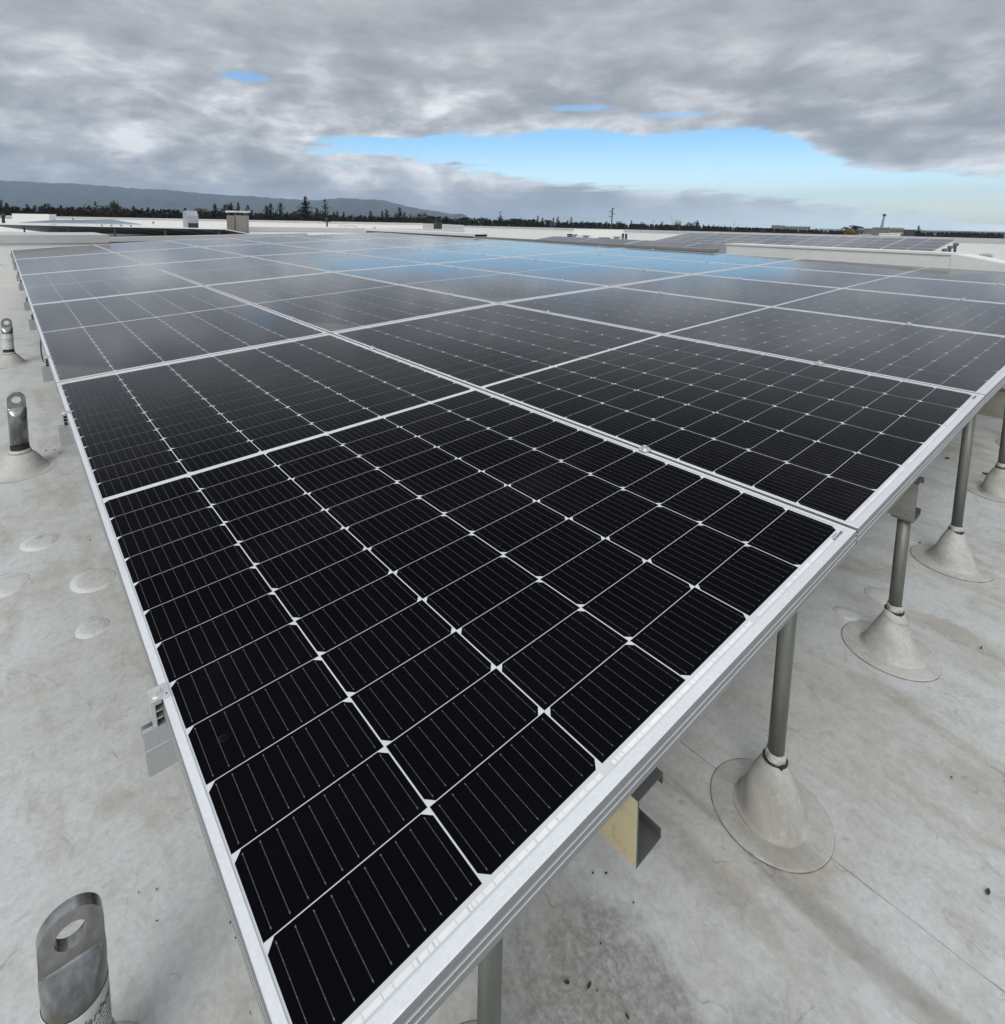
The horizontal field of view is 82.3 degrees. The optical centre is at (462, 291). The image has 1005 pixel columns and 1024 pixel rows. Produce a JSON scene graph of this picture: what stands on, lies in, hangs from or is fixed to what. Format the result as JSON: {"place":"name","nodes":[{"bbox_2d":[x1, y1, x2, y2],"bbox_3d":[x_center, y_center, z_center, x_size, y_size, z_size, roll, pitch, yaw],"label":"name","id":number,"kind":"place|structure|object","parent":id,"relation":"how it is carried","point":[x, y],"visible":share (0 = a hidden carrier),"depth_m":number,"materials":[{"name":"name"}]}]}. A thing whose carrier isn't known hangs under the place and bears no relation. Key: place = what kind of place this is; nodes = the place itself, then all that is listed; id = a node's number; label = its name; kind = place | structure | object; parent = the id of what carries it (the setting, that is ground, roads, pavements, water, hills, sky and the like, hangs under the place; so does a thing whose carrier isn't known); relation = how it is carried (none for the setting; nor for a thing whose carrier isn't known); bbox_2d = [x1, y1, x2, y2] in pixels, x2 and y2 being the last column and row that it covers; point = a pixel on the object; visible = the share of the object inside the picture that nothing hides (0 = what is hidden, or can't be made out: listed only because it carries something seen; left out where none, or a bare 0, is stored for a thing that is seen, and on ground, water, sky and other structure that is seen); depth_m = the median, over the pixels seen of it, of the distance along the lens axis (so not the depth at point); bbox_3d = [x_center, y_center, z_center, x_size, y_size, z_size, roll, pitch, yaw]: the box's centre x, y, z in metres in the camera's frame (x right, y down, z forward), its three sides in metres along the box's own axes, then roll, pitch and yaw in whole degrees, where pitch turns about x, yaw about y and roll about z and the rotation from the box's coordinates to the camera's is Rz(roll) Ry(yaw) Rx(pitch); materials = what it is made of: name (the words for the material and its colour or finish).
{"place":"outdoors","nodes":[
{"label":"outdoors","id":0,"kind":"place"},
{"bbox_2d":[225,211,249,234],"bbox_3d":[-7.821,-2.375,19.991,0.597,0.858,0.597,7,9,40],"label":"exhaust housing","id":1,"kind":"object","parent":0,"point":[239,222],"visible":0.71,"depth_m":19.81,"materials":[{"name":"metal"}]},
{"bbox_2d":[0,180,492,223],"bbox_3d":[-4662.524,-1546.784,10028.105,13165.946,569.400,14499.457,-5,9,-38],"label":"hills","id":2,"kind":"structure","parent":0,"point":[20,194],"depth_m":7804.47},
{"bbox_2d":[0,0,1004,231],"label":"sky","id":3,"kind":"structure","parent":0,"point":[824,114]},
{"bbox_2d":[508,224,996,234],"bbox_3d":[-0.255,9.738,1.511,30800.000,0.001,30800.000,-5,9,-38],"label":"ground","id":4,"kind":"structure","parent":0,"point":[827,230],"depth_m":4671.70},
{"bbox_2d":[66,204,101,216],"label":"broadleaf tree","id":5,"kind":"object","parent":4,"relation":"on","point":[79,212],"visible":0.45,"depth_m":229.87,"materials":[{"name":"green plant"}]},
{"bbox_2d":[95,200,128,216],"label":"broadleaf tree","id":6,"kind":"object","parent":4,"relation":"on","point":[113,206],"visible":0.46,"depth_m":229.32,"materials":[{"name":"green plant"}]},
{"bbox_2d":[291,196,317,220],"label":"fir tree","id":7,"kind":"object","parent":4,"relation":"on","point":[305,216],"visible":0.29,"depth_m":240.20,"materials":[{"name":"green plant"}]},
{"bbox_2d":[0,206,1003,238],"bbox_3d":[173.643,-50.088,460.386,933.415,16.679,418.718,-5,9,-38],"label":"tree belt","id":8,"kind":"object","parent":4,"relation":"on","point":[259,216],"visible":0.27,"depth_m":415.86,"materials":[{"name":"green wood"}]},
{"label":"warehouse building","id":9,"kind":"object","parent":4,"relation":"on","visible":0},
{"bbox_2d":[0,231,1004,1023],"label":"roof","id":10,"kind":"structure","parent":9,"relation":"on","point":[892,911],"depth_m":1.11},
{"bbox_2d":[0,573,29,597],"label":"roof patch","id":11,"kind":"object","parent":10,"relation":"on","point":[12,583],"visible":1,"depth_m":1.87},
{"bbox_2d":[0,318,31,368],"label":"roof anchor","id":12,"kind":"object","parent":10,"relation":"on","point":[10,357],"visible":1,"depth_m":4.54,"materials":[{"name":"metal"}]},
{"bbox_2d":[0,392,58,483],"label":"roof anchor","id":13,"kind":"object","parent":10,"relation":"on","point":[22,460],"visible":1,"depth_m":2.65,"materials":[{"name":"metal"}]},
{"bbox_2d":[12,214,56,231],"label":"parapet wall","id":14,"kind":"structure","parent":10,"relation":"on","point":[16,218],"depth_m":84.09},
{"bbox_2d":[19,533,57,550],"bbox_3d":[-1.550,0.918,2.112,0.131,0.004,0.142,-5,9,-38],"label":"roof patch","id":15,"kind":"object","parent":10,"relation":"on","point":[38,541],"visible":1,"depth_m":2.10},
{"bbox_2d":[0,232,109,284],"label":"parapet block","id":16,"kind":"structure","parent":10,"relation":"on","point":[10,242],"depth_m":9.86,"materials":[{"name":"concrete"}]},
{"bbox_2d":[36,892,138,1023],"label":"roof anchor","id":17,"kind":"object","parent":10,"relation":"on","point":[73,980],"visible":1,"depth_m":0.72,"materials":[{"name":"metal"}]},
{"bbox_2d":[75,617,108,638],"bbox_3d":[-1.073,0.977,1.677,0.101,0.004,0.095,-5,9,-38],"label":"roof patch","id":18,"kind":"object","parent":10,"relation":"on","point":[87,628],"visible":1,"depth_m":1.67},
{"bbox_2d":[70,568,115,592],"bbox_3d":[-1.207,0.948,1.896,0.151,0.004,0.154,-5,9,-38],"label":"roof patch","id":19,"kind":"object","parent":10,"relation":"on","point":[89,580],"visible":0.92,"depth_m":1.88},
{"bbox_2d":[107,234,178,236],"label":"roof curb","id":20,"kind":"structure","parent":10,"relation":"on","point":[121,235],"depth_m":22.92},
{"bbox_2d":[69,225,144,234],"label":"solar panel","id":21,"kind":"object","parent":20,"relation":"on","point":[99,229],"visible":0.86,"depth_m":21.30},
{"bbox_2d":[117,226,183,235],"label":"solar panel","id":22,"kind":"object","parent":20,"relation":"on","point":[146,230],"visible":0.76,"depth_m":20.56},
{"bbox_2d":[168,227,226,234],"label":"solar panel","id":23,"kind":"object","parent":20,"relation":"on","point":[194,230],"visible":0.55,"depth_m":19.71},
{"bbox_2d":[183,211,198,227],"bbox_3d":[-12.320,-3.275,26.013,0.562,0.767,0.473,8,10,44],"label":"ventilator","id":24,"kind":"object","parent":10,"relation":"on","point":[190,219],"visible":1,"depth_m":25.84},
{"bbox_2d":[107,233,306,243],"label":"roof curb","id":25,"kind":"structure","parent":10,"relation":"on","point":[112,240],"depth_m":12.15,"materials":[{"name":"concrete"}]},
{"bbox_2d":[0,215,422,230],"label":"parapet wall","id":26,"kind":"structure","parent":10,"relation":"on","point":[178,223],"depth_m":90.06,"materials":[{"name":"metal"}]},
{"bbox_2d":[249,227,464,234],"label":"parapet wall","id":27,"kind":"structure","parent":10,"relation":"on","point":[280,230],"depth_m":22.59,"materials":[{"name":"metal"}]},
{"bbox_2d":[365,228,487,237],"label":"roof curb","id":28,"kind":"structure","parent":10,"relation":"on","point":[432,233],"depth_m":12.47,"materials":[{"name":"concrete"}]},
{"bbox_2d":[460,937,502,1023],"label":"support post","id":29,"kind":"object","parent":10,"relation":"on","point":[489,988],"visible":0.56,"depth_m":0.71,"materials":[{"name":"metal"}]},
{"bbox_2d":[538,236,642,243],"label":"solar panel","id":30,"kind":"object","parent":10,"relation":"on","point":[597,240],"visible":0.38,"depth_m":11.50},
{"bbox_2d":[473,236,718,252],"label":"roof curb","id":31,"kind":"structure","parent":10,"relation":"on","point":[691,249],"depth_m":8.51,"materials":[{"name":"concrete"}]},
{"bbox_2d":[574,229,623,238],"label":"equipment screen","id":32,"kind":"object","parent":10,"relation":"on","point":[592,233],"visible":0.5,"depth_m":53.90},
{"bbox_2d":[628,240,726,253],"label":"solar panel","id":33,"kind":"object","parent":10,"relation":"on","point":[722,248],"visible":0.34,"depth_m":9.92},
{"bbox_2d":[464,226,1004,258],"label":"parapet wall","id":34,"kind":"structure","parent":10,"relation":"on","point":[995,247],"depth_m":60.91,"materials":[{"name":"metal"}]},
{"bbox_2d":[710,611,834,873],"bbox_3d":[0.626,0.780,1.128,0.228,0.548,0.223,-5,9,-38],"label":"support post","id":35,"kind":"object","parent":10,"relation":"on","point":[782,812],"visible":0.98,"depth_m":1.12,"materials":[{"name":"metal"}]},
{"bbox_2d":[796,241,845,244],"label":"solar panel","id":36,"kind":"object","parent":10,"relation":"on","point":[821,243],"visible":0.93,"depth_m":34.51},
{"bbox_2d":[806,239,851,241],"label":"solar panel","id":37,"kind":"object","parent":10,"relation":"on","point":[829,240],"visible":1,"depth_m":35.30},
{"bbox_2d":[725,243,966,267],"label":"roof curb","id":38,"kind":"structure","parent":10,"relation":"on","point":[912,257],"depth_m":6.55,"materials":[{"name":"concrete"}]},
{"bbox_2d":[833,606,858,620],"bbox_3d":[1.161,0.972,1.734,0.063,0.004,0.065,-5,9,-38],"label":"roof patch","id":39,"kind":"object","parent":10,"relation":"on","point":[846,613],"visible":1,"depth_m":1.73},
{"bbox_2d":[840,242,890,246],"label":"solar panel","id":40,"kind":"object","parent":10,"relation":"on","point":[866,244],"visible":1,"depth_m":32.77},
{"bbox_2d":[848,240,898,243],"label":"solar panel","id":41,"kind":"object","parent":10,"relation":"on","point":[872,241],"visible":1,"depth_m":33.55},
{"bbox_2d":[864,587,888,603],"bbox_3d":[1.326,0.962,1.811,0.088,0.004,0.092,-5,9,-38],"label":"roof patch","id":42,"kind":"object","parent":10,"relation":"on","point":[879,595],"visible":0.68,"depth_m":1.81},
{"bbox_2d":[855,237,905,240],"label":"solar panel","id":43,"kind":"object","parent":10,"relation":"on","point":[881,239],"visible":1,"depth_m":34.27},
{"bbox_2d":[841,514,941,681],"bbox_3d":[1.190,0.798,1.568,0.224,0.397,0.226,-5,9,-38],"label":"support post","id":44,"kind":"object","parent":10,"relation":"on","point":[884,641],"visible":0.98,"depth_m":1.55,"materials":[{"name":"metal"}]},
{"bbox_2d":[887,476,924,521],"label":"channel beam","id":45,"kind":"structure","parent":44,"relation":"on","point":[904,506],"depth_m":1.51,"materials":[{"name":"metal"}]},
{"bbox_2d":[24,301,30,310],"bbox_3d":[-0.617,-0.247,6.448,6.887,0.361,0.023,-5,9,-38],"label":"mounting rail","id":46,"kind":"object","parent":45,"relation":"attached to","point":[26,306],"visible":0.04,"depth_m":4.33,"materials":[{"name":"metal"}]},
{"bbox_2d":[250,251,428,271],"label":"solar panel","id":47,"kind":"object","parent":46,"relation":"on","point":[332,261],"visible":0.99,"depth_m":6.42,"materials":[{"name":"glass"}]},
{"bbox_2d":[335,247,504,263],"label":"solar panel","id":48,"kind":"object","parent":46,"relation":"on","point":[429,256],"visible":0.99,"depth_m":7.14,"materials":[{"name":"glass"}]},
{"bbox_2d":[409,244,568,256],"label":"solar panel","id":49,"kind":"object","parent":46,"relation":"on","point":[492,250],"visible":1,"depth_m":7.83,"materials":[{"name":"glass"}]},
{"bbox_2d":[881,247,936,250],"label":"solar panel","id":50,"kind":"object","parent":10,"relation":"on","point":[915,249],"visible":0.59,"depth_m":30.29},
{"bbox_2d":[886,244,943,248],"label":"solar panel","id":51,"kind":"object","parent":10,"relation":"on","point":[917,246],"visible":1,"depth_m":30.90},
{"bbox_2d":[894,241,950,245],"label":"solar panel","id":52,"kind":"object","parent":10,"relation":"on","point":[923,243],"visible":1,"depth_m":31.68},
{"bbox_2d":[910,415,995,582],"bbox_3d":[1.702,0.646,1.955,0.224,0.596,0.226,-5,9,-38],"label":"support post","id":53,"kind":"object","parent":10,"relation":"on","point":[948,554],"visible":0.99,"depth_m":1.95,"materials":[{"name":"metal"}]},
{"bbox_2d":[953,243,958,251],"bbox_3d":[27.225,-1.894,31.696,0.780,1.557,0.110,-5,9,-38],"label":"table leg","id":54,"kind":"object","parent":10,"relation":"on","point":[955,245],"visible":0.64,"depth_m":31.53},
{"bbox_2d":[901,238,955,242],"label":"solar panel","id":55,"kind":"object","parent":54,"relation":"on","point":[931,240],"visible":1,"depth_m":32.45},
{"bbox_2d":[950,254,1004,270],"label":"curb end","id":56,"kind":"structure","parent":10,"relation":"on","point":[969,261],"depth_m":5.56,"materials":[{"name":"concrete"}]},
{"bbox_2d":[967,409,1004,502],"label":"support post","id":57,"kind":"object","parent":10,"relation":"on","point":[991,486],"visible":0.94,"depth_m":2.46,"materials":[{"name":"metal"}]},
{"bbox_3d":[-8.109,-1.609,19.143,0.060,0.806,0.060,-5,9,-38],"label":"table leg","id":58,"kind":"object","parent":10,"relation":"on","visible":0},
{"bbox_2d":[196,228,249,233],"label":"solar panel","id":59,"kind":"object","parent":58,"relation":"on","point":[223,231],"visible":0.66,"depth_m":19.12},
{"bbox_3d":[-10.273,-1.727,19.851,0.060,0.806,0.060,-5,9,-38],"label":"table leg","id":60,"kind":"object","parent":10,"relation":"on","visible":0},
{"bbox_2d":[142,227,204,234],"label":"solar panel","id":61,"kind":"object","parent":60,"relation":"on","point":[167,229],"visible":0.66,"depth_m":20.16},
{"bbox_3d":[-12.437,-1.844,20.559,0.060,0.806,0.060,-5,9,-38],"label":"table leg","id":62,"kind":"object","parent":10,"relation":"on","visible":0},
{"bbox_2d":[92,226,163,234],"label":"solar panel","id":63,"kind":"object","parent":62,"relation":"on","point":[126,230],"visible":0.83,"depth_m":21.04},
{"bbox_3d":[-14.601,-1.962,21.267,0.060,0.806,0.060,-5,9,-38],"label":"table leg","id":64,"kind":"object","parent":10,"relation":"on","visible":0},
{"bbox_2d":[46,225,119,233],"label":"solar panel","id":65,"kind":"object","parent":64,"relation":"on","point":[81,229],"visible":0.83,"depth_m":21.74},
{"bbox_3d":[-16.765,-2.080,21.976,0.060,0.806,0.060,-5,9,-38],"label":"table leg","id":66,"kind":"object","parent":10,"relation":"on","visible":0},
{"bbox_2d":[2,224,70,231],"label":"solar panel","id":67,"kind":"object","parent":66,"relation":"on","point":[31,227],"visible":0.62,"depth_m":22.33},
{"bbox_2d":[24,224,101,233],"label":"solar panel","id":68,"kind":"object","parent":66,"relation":"on","point":[51,227],"visible":0.69,"depth_m":21.91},
{"bbox_2d":[872,227,903,235],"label":"office building","id":69,"kind":"structure","parent":0,"point":[876,231],"depth_m":423.64,"materials":[{"name":"concrete"}]},
{"bbox_3d":[-2.926,-0.657,9.296,6.887,0.361,0.023,-5,9,-38],"label":"mounting rail","id":70,"kind":"object","parent":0,"visible":0},
{"bbox_2d":[15,252,145,274],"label":"solar panel","id":71,"kind":"object","parent":70,"relation":"on","point":[62,263],"visible":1,"depth_m":6.81,"materials":[{"name":"glass"}]},
{"bbox_2d":[115,247,245,264],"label":"solar panel","id":72,"kind":"object","parent":70,"relation":"on","point":[158,256],"visible":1,"depth_m":7.52,"materials":[{"name":"glass"}]},
{"bbox_2d":[202,243,329,255],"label":"solar panel","id":73,"kind":"object","parent":70,"relation":"on","point":[260,249],"visible":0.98,"depth_m":8.25,"materials":[{"name":"glass"}]},
{"bbox_2d":[272,240,397,250],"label":"solar panel","id":74,"kind":"object","parent":70,"relation":"on","point":[332,245],"visible":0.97,"depth_m":8.97,"materials":[{"name":"glass"}]},
{"bbox_2d":[393,236,507,243],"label":"solar panel","id":75,"kind":"object","parent":70,"relation":"on","point":[459,240],"visible":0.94,"depth_m":10.45,"materials":[{"name":"glass"}]},
{"bbox_3d":[-3.490,-0.758,9.992,6.887,0.361,0.023,-5,9,-38],"label":"mounting rail","id":76,"kind":"object","parent":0,"visible":0},
{"bbox_2d":[12,245,112,259],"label":"solar panel","id":77,"kind":"object","parent":76,"relation":"on","point":[52,251],"visible":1,"depth_m":8.63,"materials":[{"name":"glass"}]},
{"bbox_2d":[166,238,269,246],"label":"solar panel","id":78,"kind":"object","parent":76,"relation":"on","point":[212,242],"visible":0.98,"depth_m":10.02,"materials":[{"name":"glass"}]},
{"bbox_2d":[232,236,331,242],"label":"solar panel","id":79,"kind":"object","parent":76,"relation":"on","point":[278,239],"visible":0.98,"depth_m":10.77,"materials":[{"name":"glass"}]},
{"bbox_2d":[293,234,379,239],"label":"solar panel","id":80,"kind":"object","parent":76,"relation":"on","point":[335,237],"visible":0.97,"depth_m":11.38,"materials":[{"name":"glass"}]},
{"bbox_3d":[-4.362,-0.913,11.068,6.887,0.361,0.023,-5,9,-38],"label":"mounting rail","id":81,"kind":"object","parent":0,"visible":0},
{"bbox_2d":[96,241,196,252],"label":"solar panel","id":82,"kind":"object","parent":81,"relation":"on","point":[134,246],"visible":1,"depth_m":9.33,"materials":[{"name":"glass"}]},
{"bbox_2d":[339,232,427,237],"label":"solar panel","id":83,"kind":"object","parent":81,"relation":"on","point":[386,235],"visible":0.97,"depth_m":12.12,"materials":[{"name":"glass"}]},
{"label":"mounting rail","id":84,"kind":"object","parent":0,"visible":0},
{"bbox_2d":[334,238,458,246],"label":"solar panel","id":85,"kind":"object","parent":84,"relation":"on","point":[396,242],"visible":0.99,"depth_m":9.67,"materials":[{"name":"glass"}]},
{"bbox_3d":[-1.864,0.561,3.394,0.225,0.369,0.226,-5,9,-38],"label":"support post","id":86,"kind":"object","parent":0,"visible":0},
{"bbox_2d":[599,767,662,868],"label":"channel beam","id":87,"kind":"structure","parent":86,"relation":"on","point":[630,830],"depth_m":0.76,"materials":[{"name":"metal"}]},
{"bbox_2d":[41,366,53,381],"bbox_3d":[0.819,0.009,4.676,6.887,0.361,0.023,-5,9,-38],"label":"mounting rail","id":88,"kind":"object","parent":87,"relation":"attached to","point":[47,374],"visible":0.05,"depth_m":2.55,"materials":[{"name":"metal"}]},
{"bbox_2d":[30,286,327,387],"bbox_3d":[-1.826,0.169,3.421,1.130,0.039,2.285,-9,12,-38],"label":"solar panel","id":89,"kind":"object","parent":88,"relation":"on","point":[85,338],"visible":1,"depth_m":3.07,"materials":[{"name":"glass"}]},
{"bbox_2d":[205,272,496,333],"bbox_3d":[-0.938,0.031,4.121,1.130,0.038,2.285,-9,12,-38],"label":"solar panel","id":90,"kind":"object","parent":88,"relation":"on","point":[330,302],"visible":0.99,"depth_m":3.83,"materials":[{"name":"glass"}]},
{"bbox_2d":[335,264,609,302],"bbox_3d":[-0.050,-0.092,4.823,1.130,0.039,2.285,-7,11,-38],"label":"solar panel","id":91,"kind":"object","parent":88,"relation":"on","point":[492,286],"visible":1,"depth_m":4.58,"materials":[{"name":"glass"}]},
{"bbox_2d":[435,257,689,286],"bbox_3d":[0.839,-0.204,5.527,1.130,0.039,2.285,-7,11,-38],"label":"solar panel","id":92,"kind":"object","parent":88,"relation":"on","point":[610,276],"visible":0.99,"depth_m":5.31,"materials":[{"name":"glass"}]},
{"bbox_2d":[515,252,751,273],"bbox_3d":[1.727,-0.314,6.231,1.130,0.039,2.285,-7,11,-38],"label":"solar panel","id":93,"kind":"object","parent":88,"relation":"on","point":[676,266],"visible":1,"depth_m":6.06,"materials":[{"name":"glass"}]},
{"bbox_2d":[579,248,798,265],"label":"solar panel","id":94,"kind":"object","parent":88,"relation":"on","point":[708,257],"visible":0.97,"depth_m":6.77,"materials":[{"name":"glass"}]},
{"bbox_2d":[58,423,74,446],"bbox_3d":[1.383,0.109,3.981,6.887,0.361,0.023,-5,9,-38],"label":"mounting rail","id":95,"kind":"object","parent":87,"relation":"attached to","point":[65,437],"visible":0.03,"depth_m":1.86,"materials":[{"name":"metal"}]},
{"bbox_2d":[140,716,177,777],"bbox_3d":[2.255,0.264,2.904,6.887,0.361,0.023,-5,9,-38],"label":"mounting rail","id":96,"kind":"object","parent":87,"relation":"attached to","point":[159,751],"visible":0.04,"depth_m":0.78,"materials":[{"name":"metal"}]},
{"bbox_2d":[147,682,169,727],"bbox_3d":[-0.414,0.563,0.785,0.024,0.046,0.026,-9,12,-38],"label":"end clamp","id":97,"kind":"object","parent":96,"relation":"attached to","point":[156,695],"visible":1,"depth_m":0.78,"materials":[{"name":"metal"}]},
{"bbox_2d":[56,333,856,1023],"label":"solar panel","id":98,"kind":"object","parent":96,"relation":"on","point":[448,671],"visible":1,"depth_m":0.90,"materials":[{"name":"glass"}]},
{"bbox_2d":[332,303,984,544],"bbox_3d":[0.498,0.286,2.349,1.130,0.040,2.285,-9,12,-38],"label":"solar panel","id":99,"kind":"object","parent":96,"relation":"on","point":[858,452],"visible":1,"depth_m":1.83,"materials":[{"name":"glass"}]},
{"bbox_2d":[499,287,1004,404],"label":"solar panel","id":100,"kind":"object","parent":96,"relation":"on","point":[970,362],"visible":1,"depth_m":2.68,"materials":[{"name":"glass"}]},
{"bbox_2d":[612,274,1004,335],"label":"solar panel","id":101,"kind":"object","parent":96,"relation":"on","point":[982,317],"visible":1,"depth_m":3.56,"materials":[{"name":"glass"}]},
{"bbox_2d":[696,266,1004,303],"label":"solar panel","id":102,"kind":"object","parent":96,"relation":"on","point":[984,292],"visible":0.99,"depth_m":4.42,"materials":[{"name":"glass"}]},
{"bbox_2d":[754,259,1004,283],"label":"solar panel","id":103,"kind":"object","parent":96,"relation":"on","point":[967,275],"visible":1,"depth_m":5.24,"materials":[{"name":"glass"}]},
{"bbox_3d":[-0.038,0.330,4.842,0.226,0.446,0.225,-5,9,-38],"label":"support post","id":104,"kind":"object","parent":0,"visible":0},
{"bbox_2d":[977,388,1004,418],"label":"channel beam","id":105,"kind":"structure","parent":104,"relation":"on","point":[994,406],"depth_m":2.19,"materials":[{"name":"metal"}]},
{"bbox_2d":[18,283,23,290],"bbox_3d":[-1.490,-0.402,7.524,6.887,0.361,0.023,-5,9,-38],"label":"mounting rail","id":106,"kind":"object","parent":105,"relation":"attached to","point":[21,288],"visible":0.05,"depth_m":5.40,"materials":[{"name":"metal"}]},
{"bbox_2d":[20,265,201,305],"bbox_3d":[-3.262,-0.087,5.193,1.130,0.039,2.285,-9,12,-38],"label":"solar panel","id":107,"kind":"object","parent":106,"relation":"on","point":[41,288],"visible":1,"depth_m":4.96,"materials":[{"name":"glass"}]},
{"bbox_2d":[147,256,329,285],"bbox_3d":[-2.374,-0.225,5.893,1.130,0.038,2.285,-9,12,-38],"label":"solar panel","id":108,"kind":"object","parent":106,"relation":"on","point":[221,271],"visible":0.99,"depth_m":5.70,"materials":[{"name":"glass"}]},
{"bbox_2d":[469,241,620,251],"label":"solar panel","id":109,"kind":"object","parent":106,"relation":"on","point":[549,246],"visible":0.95,"depth_m":8.57,"materials":[{"name":"glass"}]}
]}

